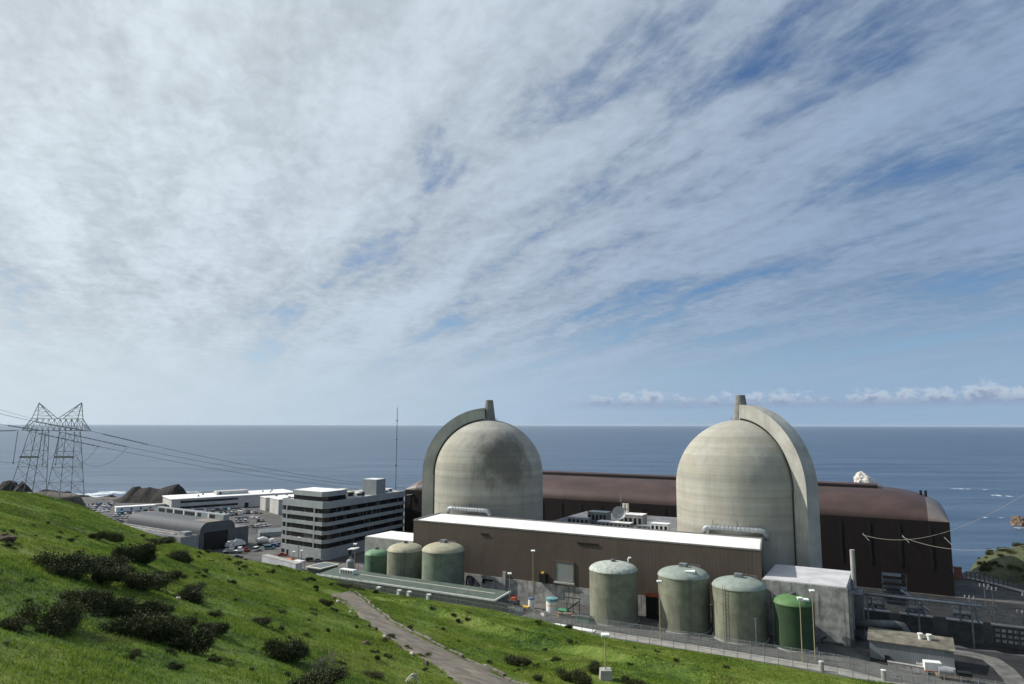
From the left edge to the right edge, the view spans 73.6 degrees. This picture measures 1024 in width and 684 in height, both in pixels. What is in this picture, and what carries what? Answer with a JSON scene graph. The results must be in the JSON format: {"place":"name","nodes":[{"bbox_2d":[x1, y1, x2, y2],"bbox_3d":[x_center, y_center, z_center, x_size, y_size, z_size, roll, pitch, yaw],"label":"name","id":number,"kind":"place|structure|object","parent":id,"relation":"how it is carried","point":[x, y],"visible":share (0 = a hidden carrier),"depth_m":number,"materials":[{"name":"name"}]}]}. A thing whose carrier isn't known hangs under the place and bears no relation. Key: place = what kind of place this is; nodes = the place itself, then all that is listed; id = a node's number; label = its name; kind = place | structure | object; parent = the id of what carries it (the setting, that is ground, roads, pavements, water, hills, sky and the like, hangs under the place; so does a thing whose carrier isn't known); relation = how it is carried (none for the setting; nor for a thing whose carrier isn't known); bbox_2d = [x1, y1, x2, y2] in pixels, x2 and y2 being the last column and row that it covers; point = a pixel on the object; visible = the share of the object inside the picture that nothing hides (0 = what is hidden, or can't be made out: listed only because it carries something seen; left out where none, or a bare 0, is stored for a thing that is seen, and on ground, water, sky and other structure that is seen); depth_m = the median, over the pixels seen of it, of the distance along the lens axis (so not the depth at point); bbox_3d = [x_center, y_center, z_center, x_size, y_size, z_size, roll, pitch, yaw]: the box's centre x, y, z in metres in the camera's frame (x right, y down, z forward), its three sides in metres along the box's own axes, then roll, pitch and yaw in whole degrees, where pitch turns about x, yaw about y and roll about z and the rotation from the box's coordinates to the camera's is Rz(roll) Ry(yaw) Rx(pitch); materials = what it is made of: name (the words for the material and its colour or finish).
{"place":"outdoors","nodes":[
{"label":"outdoors","id":0,"kind":"place"},
{"bbox_2d":[332,591,517,683],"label":"path","id":1,"kind":"structure","parent":0,"point":[458,669],"depth_m":89.96,"materials":[{"name":"concrete"}]},
{"bbox_2d":[0,490,896,683],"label":"hillside","id":2,"kind":"structure","parent":0,"point":[579,649],"depth_m":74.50,"materials":[{"name":"green plant"}]},
{"bbox_2d":[0,615,32,631],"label":"shrub","id":3,"kind":"object","parent":2,"relation":"on","point":[16,625],"visible":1,"depth_m":36.59,"materials":[{"name":"plant"}]},
{"bbox_2d":[6,592,93,623],"bbox_3d":[-26.715,15.726,39.738,3.231,2.136,4.288,-3,-8,26],"label":"shrub","id":4,"kind":"object","parent":2,"relation":"on","point":[70,608],"visible":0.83,"depth_m":39.45,"materials":[{"name":"plant"}]},
{"bbox_2d":[28,613,83,637],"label":"shrub","id":5,"kind":"object","parent":2,"relation":"on","point":[56,627],"visible":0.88,"depth_m":38.39,"materials":[{"name":"plant"}]},
{"bbox_2d":[23,546,99,572],"bbox_3d":[-37.698,18.427,57.341,5.583,2.582,5.015,4,-8,-30],"label":"shrub","id":6,"kind":"object","parent":2,"relation":"on","point":[45,559],"visible":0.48,"depth_m":57.15,"materials":[{"name":"plant"}]},
{"bbox_2d":[43,556,93,579],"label":"shrub","id":7,"kind":"object","parent":2,"relation":"on","point":[73,572],"visible":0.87,"depth_m":55.61,"materials":[{"name":"plant"}]},
{"bbox_2d":[53,587,101,603],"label":"shrub","id":8,"kind":"object","parent":2,"relation":"on","point":[74,592],"visible":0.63,"depth_m":48.12,"materials":[{"name":"plant"}]},
{"bbox_2d":[67,583,118,612],"bbox_3d":[-29.241,18.113,47.849,3.600,1.912,2.993,-5,-8,35],"label":"shrub","id":9,"kind":"object","parent":2,"relation":"on","point":[104,593],"visible":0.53,"depth_m":47.66,"materials":[{"name":"plant"}]},
{"bbox_2d":[83,560,130,587],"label":"shrub","id":10,"kind":"object","parent":2,"relation":"on","point":[117,574],"visible":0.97,"depth_m":58.48,"materials":[{"name":"plant"}]},
{"bbox_2d":[87,555,130,574],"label":"shrub","id":11,"kind":"object","parent":2,"relation":"on","point":[106,563],"visible":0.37,"depth_m":63.98,"materials":[{"name":"plant"}]},
{"bbox_2d":[81,593,141,617],"bbox_3d":[-28.410,18.373,47.770,2.928,2.041,4.672,-2,-7,14],"label":"shrub","id":12,"kind":"object","parent":2,"relation":"on","point":[102,607],"visible":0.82,"depth_m":47.20,"materials":[{"name":"plant"}]},
{"bbox_2d":[89,552,135,565],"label":"shrub","id":13,"kind":"object","parent":2,"relation":"on","point":[123,559],"visible":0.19,"depth_m":70.46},
{"bbox_2d":[104,531,124,542],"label":"shrub","id":14,"kind":"object","parent":2,"relation":"on","point":[115,537],"visible":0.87,"depth_m":101.99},
{"bbox_2d":[92,611,158,637],"bbox_3d":[-24.084,17.761,42.595,3.918,1.713,2.179,2,-7,-19],"label":"shrub","id":15,"kind":"object","parent":2,"relation":"on","point":[140,626],"visible":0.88,"depth_m":42.38,"materials":[{"name":"plant"}]},
{"bbox_2d":[107,597,163,618],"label":"shrub","id":16,"kind":"object","parent":2,"relation":"on","point":[150,605],"visible":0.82,"depth_m":48.06,"materials":[{"name":"plant"}]},
{"bbox_2d":[110,539,161,562],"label":"shrub","id":17,"kind":"object","parent":2,"relation":"on","point":[134,552],"visible":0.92,"depth_m":82.35,"materials":[{"name":"plant"}]},
{"bbox_2d":[120,567,163,590],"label":"shrub","id":18,"kind":"object","parent":2,"relation":"on","point":[143,582],"visible":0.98,"depth_m":61.46,"materials":[{"name":"plant"}]},
{"bbox_2d":[131,552,158,564],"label":"shrub","id":19,"kind":"object","parent":2,"relation":"on","point":[152,557],"visible":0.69,"depth_m":83.53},
{"bbox_2d":[116,607,179,640],"bbox_3d":[-23.743,18.362,44.208,4.011,2.420,4.776,1,-7,-9],"label":"shrub","id":20,"kind":"object","parent":2,"relation":"on","point":[160,626],"visible":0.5,"depth_m":44.24,"materials":[{"name":"plant"}]},
{"bbox_2d":[150,568,174,590],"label":"shrub","id":21,"kind":"object","parent":2,"relation":"on","point":[166,581],"visible":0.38,"depth_m":67.99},
{"bbox_2d":[143,535,181,544],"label":"shrub","id":22,"kind":"object","parent":2,"relation":"on","point":[168,540],"visible":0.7,"depth_m":128.36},
{"bbox_2d":[129,611,200,645],"bbox_3d":[-23.008,18.923,44.642,2.944,2.548,4.600,-6,-9,42],"label":"shrub","id":23,"kind":"object","parent":2,"relation":"on","point":[179,629],"visible":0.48,"depth_m":44.60,"materials":[{"name":"plant"}]},
{"bbox_2d":[153,568,184,581],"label":"shrub","id":24,"kind":"object","parent":2,"relation":"on","point":[178,573],"visible":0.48,"depth_m":77.27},
{"bbox_2d":[165,612,200,628],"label":"shrub","id":25,"kind":"object","parent":2,"relation":"on","point":[192,619],"visible":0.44,"depth_m":49.04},
{"bbox_2d":[173,583,207,603],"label":"shrub","id":26,"kind":"object","parent":2,"relation":"on","point":[194,595],"visible":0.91,"depth_m":66.43,"materials":[{"name":"plant"}]},
{"bbox_2d":[163,622,224,655],"bbox_3d":[-20.411,19.355,44.507,2.646,2.330,3.722,-3,-8,24],"label":"shrub","id":27,"kind":"object","parent":2,"relation":"on","point":[197,641],"visible":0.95,"depth_m":44.10,"materials":[{"name":"plant"}]},
{"bbox_2d":[195,620,232,634],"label":"shrub","id":28,"kind":"object","parent":2,"relation":"on","point":[219,627],"visible":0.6,"depth_m":52.31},
{"bbox_2d":[249,615,274,626],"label":"shrub","id":29,"kind":"object","parent":2,"relation":"on","point":[264,621],"visible":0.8,"depth_m":66.63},
{"bbox_2d":[261,635,295,655],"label":"shrub","id":30,"kind":"object","parent":2,"relation":"on","point":[268,645],"visible":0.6,"depth_m":50.19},
{"bbox_2d":[266,635,310,664],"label":"shrub","id":31,"kind":"object","parent":2,"relation":"on","point":[283,654],"visible":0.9,"depth_m":50.03,"materials":[{"name":"plant"}]},
{"bbox_2d":[285,663,356,683],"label":"shrub","id":32,"kind":"object","parent":2,"relation":"on","point":[331,675],"visible":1,"depth_m":43.50,"materials":[{"name":"plant"}]},
{"bbox_2d":[311,650,336,671],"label":"dead shrub","id":33,"kind":"object","parent":2,"relation":"on","point":[323,664],"visible":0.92,"depth_m":48.68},
{"bbox_2d":[355,591,527,683],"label":"kerb","id":34,"kind":"structure","parent":2,"relation":"on","point":[501,673],"depth_m":99.48,"materials":[{"name":"concrete"}]},
{"bbox_2d":[501,653,532,666],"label":"shrub","id":35,"kind":"object","parent":2,"relation":"on","point":[515,660],"visible":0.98,"depth_m":106.42,"materials":[{"name":"plant"}]},
{"bbox_2d":[552,666,577,683],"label":"shrub","id":36,"kind":"object","parent":2,"relation":"on","point":[564,675],"visible":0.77,"depth_m":98.41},
{"bbox_2d":[569,667,593,683],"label":"shrub","id":37,"kind":"object","parent":2,"relation":"on","point":[580,677],"visible":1,"depth_m":96.59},
{"bbox_2d":[586,660,601,674],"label":"shrub","id":38,"kind":"object","parent":2,"relation":"on","point":[594,667],"visible":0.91,"depth_m":109.29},
{"bbox_2d":[599,633,612,680],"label":"lamp post","id":39,"kind":"object","parent":2,"relation":"on","point":[605,673],"visible":0.84,"depth_m":103.29,"materials":[{"name":"metal"}]},
{"bbox_2d":[0,425,1023,572],"bbox_3d":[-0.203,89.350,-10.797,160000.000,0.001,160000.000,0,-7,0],"label":"sea","id":40,"kind":"structure","parent":0,"point":[941,465],"depth_m":1878.27,"materials":[{"name":"liquid"}]},
{"bbox_2d":[0,480,31,491],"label":"sea rock","id":41,"kind":"object","parent":40,"relation":"in","point":[5,485],"visible":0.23,"depth_m":643.93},
{"bbox_2d":[75,488,1019,528],"bbox_3d":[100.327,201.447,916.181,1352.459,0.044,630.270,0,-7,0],"label":"sea foam","id":42,"kind":"object","parent":40,"relation":"on","point":[102,493],"visible":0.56,"depth_m":889.78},
{"bbox_2d":[853,471,878,485],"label":"sea stack","id":43,"kind":"object","parent":40,"relation":"in","point":[861,476],"visible":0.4,"depth_m":1035.74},
{"bbox_2d":[0,0,1023,426],"label":"sky","id":44,"kind":"structure","parent":0,"point":[213,212],"materials":[{"name":"blue"}]},
{"bbox_2d":[81,492,1023,683],"bbox_3d":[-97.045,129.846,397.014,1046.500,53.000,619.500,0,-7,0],"label":"ground","id":45,"kind":"structure","parent":0,"point":[962,588],"depth_m":207.71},
{"bbox_2d":[26,491,87,507],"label":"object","id":46,"kind":"structure","parent":45,"relation":"on","point":[77,499],"depth_m":296.57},
{"bbox_2d":[9,402,90,497],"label":"power pylon","id":47,"kind":"object","parent":46,"relation":"on","point":[56,450],"visible":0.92,"depth_m":296.01,"materials":[{"name":"metal"}]},
{"bbox_2d":[114,504,155,511],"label":"site trailer","id":48,"kind":"object","parent":45,"relation":"on","point":[128,508],"visible":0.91,"depth_m":504.44,"materials":[{"name":"white paint"}]},
{"bbox_2d":[113,484,186,502],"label":"headland rock","id":49,"kind":"object","parent":45,"relation":"on","point":[138,494],"visible":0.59,"depth_m":566.55,"materials":[{"name":"stone"}]},
{"bbox_2d":[123,506,248,550],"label":"hangar","id":50,"kind":"structure","parent":45,"relation":"on","point":[204,530],"depth_m":358.70,"materials":[{"name":"metal"}]},
{"bbox_2d":[162,489,292,509],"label":"long office","id":51,"kind":"structure","parent":45,"relation":"on","point":[237,498],"depth_m":526.98,"materials":[{"name":"white concrete"}]},
{"bbox_2d":[258,528,281,536],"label":"trailer","id":52,"kind":"object","parent":45,"relation":"on","point":[272,532],"visible":0.94,"depth_m":393.07,"materials":[{"name":"metal"}]},
{"bbox_2d":[260,493,293,510],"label":"warehouse","id":53,"kind":"structure","parent":45,"relation":"on","point":[264,503],"depth_m":513.24,"materials":[{"name":"metal"}]},
{"bbox_2d":[269,496,293,514],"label":"warehouse","id":54,"kind":"structure","parent":45,"relation":"on","point":[276,506],"depth_m":493.31,"materials":[{"name":"metal"}]},
{"bbox_2d":[262,554,301,569],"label":"low flat-roofed building","id":55,"kind":"structure","parent":45,"relation":"on","point":[273,559],"depth_m":304.41,"materials":[{"name":"concrete"}]},
{"bbox_2d":[305,562,339,573],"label":"gatehouse","id":56,"kind":"object","parent":45,"relation":"on","point":[318,568],"visible":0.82,"depth_m":243.50,"materials":[{"name":"metal"}]},
{"bbox_2d":[280,478,404,560],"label":"office block","id":57,"kind":"structure","parent":45,"relation":"on","point":[324,524],"depth_m":338.38,"materials":[{"name":"white concrete"}]},
{"bbox_2d":[329,527,402,547],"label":"window","id":58,"kind":"structure","parent":57,"relation":"in","point":[343,542],"depth_m":343.33,"materials":[{"name":"black glass"}]},
{"bbox_2d":[329,519,402,538],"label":"window","id":59,"kind":"structure","parent":57,"relation":"in","point":[350,532],"depth_m":350.75,"materials":[{"name":"black glass"}]},
{"bbox_2d":[329,512,402,530],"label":"window","id":60,"kind":"structure","parent":57,"relation":"in","point":[338,526],"depth_m":351.18,"materials":[{"name":"black glass"}]},
{"bbox_2d":[329,504,402,521],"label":"window","id":61,"kind":"structure","parent":57,"relation":"in","point":[352,515],"depth_m":351.43,"materials":[{"name":"black glass"}]},
{"bbox_2d":[330,497,403,512],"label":"window","id":62,"kind":"structure","parent":57,"relation":"in","point":[363,505],"depth_m":352.42,"materials":[{"name":"black glass"}]},
{"bbox_2d":[365,547,386,573],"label":"storage tank","id":63,"kind":"object","parent":45,"relation":"on","point":[376,560],"visible":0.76,"depth_m":240.10,"materials":[{"name":"metal"}]},
{"bbox_2d":[364,531,412,570],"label":"concrete annex","id":64,"kind":"object","parent":45,"relation":"on","point":[384,540],"visible":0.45,"depth_m":253.53,"materials":[{"name":"concrete"}]},
{"bbox_2d":[387,541,422,578],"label":"storage tank","id":65,"kind":"object","parent":45,"relation":"on","point":[404,558],"visible":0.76,"depth_m":229.87,"materials":[{"name":"metal"}]},
{"bbox_2d":[317,567,510,611],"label":"long shed","id":66,"kind":"structure","parent":45,"relation":"on","point":[473,592],"depth_m":213.69,"materials":[{"name":"green painted metal"},{"name":"dark steel"},{"name":"white paint"}]},
{"bbox_2d":[422,539,464,584],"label":"storage tank","id":67,"kind":"object","parent":45,"relation":"on","point":[442,560],"visible":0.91,"depth_m":221.09,"materials":[{"name":"metal"}]},
{"bbox_2d":[422,400,542,519],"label":"containment dome","id":68,"kind":"structure","parent":45,"relation":"on","point":[485,458],"depth_m":269.91,"materials":[{"name":"concrete"}]},
{"bbox_2d":[546,596,557,612],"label":"drum tank","id":69,"kind":"object","parent":45,"relation":"on","point":[551,604],"visible":0.94,"depth_m":202.43,"materials":[{"name":"white paint"}]},
{"bbox_2d":[413,512,763,622],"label":"fuel building","id":70,"kind":"structure","parent":45,"relation":"on","point":[561,559],"depth_m":216.94,"materials":[{"name":"metal"}]},
{"bbox_2d":[446,505,491,515],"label":"roof duct","id":71,"kind":"object","parent":70,"relation":"on","point":[468,509],"visible":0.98,"depth_m":258.74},
{"bbox_2d":[553,560,574,584],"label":"roller door","id":72,"kind":"structure","parent":70,"relation":"in","point":[564,571],"depth_m":215.19,"materials":[{"name":"grey"}]},
{"bbox_2d":[701,520,769,540],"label":"roof duct","id":73,"kind":"object","parent":70,"relation":"on","point":[753,530],"visible":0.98,"depth_m":210.88,"materials":[{"name":"metal"}]},
{"bbox_2d":[589,557,639,626],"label":"storage tank","id":74,"kind":"object","parent":45,"relation":"on","point":[614,590],"visible":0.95,"depth_m":189.85,"materials":[{"name":"metal"}]},
{"bbox_2d":[553,511,676,530],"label":"auxiliary building","id":75,"kind":"structure","parent":45,"relation":"on","point":[671,520],"depth_m":286.29,"materials":[{"name":"concrete"}]},
{"bbox_2d":[567,516,591,523],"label":"roof plant","id":76,"kind":"object","parent":75,"relation":"on","point":[578,519],"visible":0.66,"depth_m":271.09,"materials":[{"name":"metal"}]},
{"bbox_2d":[587,510,610,523],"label":"roof plant","id":77,"kind":"object","parent":75,"relation":"on","point":[596,515],"visible":0.64,"depth_m":272.68,"materials":[{"name":"metal"}]},
{"bbox_2d":[597,520,633,527],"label":"roof plant","id":78,"kind":"object","parent":75,"relation":"on","point":[616,523],"visible":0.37,"depth_m":257.02,"materials":[{"name":"metal"}]},
{"bbox_2d":[612,506,625,520],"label":"satellite dish","id":79,"kind":"object","parent":78,"relation":"on","point":[619,513],"visible":0.98,"depth_m":259.17,"materials":[{"name":"metal"}]},
{"bbox_2d":[620,512,646,527],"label":"roof plant","id":80,"kind":"object","parent":75,"relation":"on","point":[638,518],"visible":0.43,"depth_m":258.96,"materials":[{"name":"metal"}]},
{"bbox_2d":[650,522,670,529],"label":"roof plant","id":81,"kind":"object","parent":75,"relation":"on","point":[660,525],"visible":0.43,"depth_m":250.81,"materials":[{"name":"white paint"}]},
{"bbox_2d":[316,574,969,683],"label":"security fence","id":82,"kind":"object","parent":45,"relation":"on","point":[734,652],"visible":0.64,"depth_m":169.74,"materials":[{"name":"grey"}]},
{"bbox_2d":[644,593,658,619],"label":"doorway","id":83,"kind":"object","parent":45,"relation":"on","point":[652,607],"visible":0.82,"depth_m":196.10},
{"bbox_2d":[404,470,954,596],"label":"turbine hall","id":84,"kind":"structure","parent":45,"relation":"on","point":[850,512],"depth_m":278.90,"materials":[{"name":"metal"}]},
{"bbox_2d":[657,562,711,635],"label":"storage tank","id":85,"kind":"object","parent":45,"relation":"on","point":[685,597],"visible":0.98,"depth_m":182.87,"materials":[{"name":"metal"}]},
{"bbox_2d":[712,572,769,645],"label":"storage tank","id":86,"kind":"object","parent":45,"relation":"on","point":[739,603],"visible":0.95,"depth_m":174.44,"materials":[{"name":"metal"}]},
{"bbox_2d":[676,395,821,575],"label":"containment dome","id":87,"kind":"structure","parent":45,"relation":"on","point":[751,466],"depth_m":213.99,"materials":[{"name":"concrete"}]},
{"bbox_2d":[527,609,1013,683],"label":"security fence","id":88,"kind":"object","parent":45,"relation":"on","point":[750,647],"visible":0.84,"depth_m":166.20,"materials":[{"name":"grey"}]},
{"bbox_2d":[773,591,817,653],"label":"storage tank","id":89,"kind":"object","parent":45,"relation":"on","point":[787,606],"visible":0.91,"depth_m":168.31,"materials":[{"name":"metal"}]},
{"bbox_2d":[762,549,865,646],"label":"concrete annex","id":90,"kind":"object","parent":45,"relation":"on","point":[838,599],"visible":0.45,"depth_m":177.15,"materials":[{"name":"concrete"}]},
{"bbox_2d":[855,619,910,631],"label":"duct","id":91,"kind":"object","parent":90,"relation":"attached to","point":[882,624],"visible":0.61,"depth_m":173.60,"materials":[{"name":"metal"}]},
{"bbox_2d":[887,660,934,674],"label":"wall","id":92,"kind":"structure","parent":45,"relation":"on","point":[905,666],"depth_m":157.79,"materials":[{"name":"concrete"}]},
{"bbox_2d":[857,587,1023,683],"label":"gravel yard","id":93,"kind":"structure","parent":45,"relation":"on","point":[979,669],"depth_m":218.72,"materials":[{"name":"gravel"}]},
{"bbox_2d":[865,608,889,619],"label":"blast wall","id":94,"kind":"structure","parent":93,"relation":"on","point":[879,614],"depth_m":215.79,"materials":[{"name":"concrete"}]},
{"bbox_2d":[882,572,929,611],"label":"scaffold tower","id":95,"kind":"structure","parent":93,"relation":"on","point":[899,590],"depth_m":221.26,"materials":[{"name":"metal"}]},
{"bbox_2d":[867,627,955,673],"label":"corrugated shed","id":96,"kind":"structure","parent":93,"relation":"on","point":[902,646],"depth_m":162.59,"materials":[{"name":"metal"}]},
{"bbox_2d":[899,612,933,634],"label":"blast wall","id":97,"kind":"structure","parent":93,"relation":"on","point":[912,624],"depth_m":210.37,"materials":[{"name":"concrete"}]},
{"bbox_2d":[863,590,982,648],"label":"bus gantry","id":98,"kind":"object","parent":93,"relation":"on","point":[961,605],"visible":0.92,"depth_m":205.07,"materials":[{"name":"metal"}]},
{"bbox_2d":[922,659,941,674],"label":"utility trailer","id":99,"kind":"object","parent":93,"relation":"on","point":[930,665],"visible":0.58,"depth_m":155.04,"materials":[{"name":"white paint"}]},
{"bbox_2d":[951,606,974,620],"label":"transformer","id":100,"kind":"object","parent":93,"relation":"on","point":[963,613],"visible":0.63,"depth_m":211.62,"materials":[{"name":"metal"}]},
{"bbox_2d":[946,617,983,643],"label":"blast wall","id":101,"kind":"structure","parent":93,"relation":"on","point":[958,630],"depth_m":204.52,"materials":[{"name":"concrete"}]},
{"bbox_2d":[985,603,1020,643],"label":"frame","id":102,"kind":"object","parent":93,"relation":"on","point":[1001,613],"visible":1,"depth_m":202.35,"materials":[{"name":"metal"}]},
{"bbox_2d":[991,623,1023,648],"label":"blast wall","id":103,"kind":"structure","parent":93,"relation":"on","point":[1008,636],"depth_m":199.30,"materials":[{"name":"concrete"}]},
{"bbox_2d":[935,666,974,682],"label":"tank trailer","id":104,"kind":"object","parent":45,"relation":"on","point":[948,671],"visible":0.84,"depth_m":151.47,"materials":[{"name":"white metal"}]},
{"bbox_2d":[554,623,904,683],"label":"yard road","id":105,"kind":"structure","parent":0,"point":[811,667],"depth_m":164.61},
{"bbox_2d":[954,649,1023,683],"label":"service road","id":106,"kind":"structure","parent":0,"point":[1007,673],"depth_m":159.63,"materials":[{"name":"asphalt"}]},
{"bbox_2d":[963,577,1023,592],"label":"coast road","id":107,"kind":"structure","parent":0,"point":[1009,587],"depth_m":275.02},
{"bbox_2d":[966,571,1018,587],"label":"coast rail","id":108,"kind":"object","parent":107,"relation":"on","point":[992,579],"visible":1,"depth_m":278.29,"materials":[{"name":"metal"}]},
{"bbox_2d":[969,547,1023,584],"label":"coastal hill","id":109,"kind":"structure","parent":0,"point":[1005,560],"depth_m":294.47,"materials":[{"name":"plant"}]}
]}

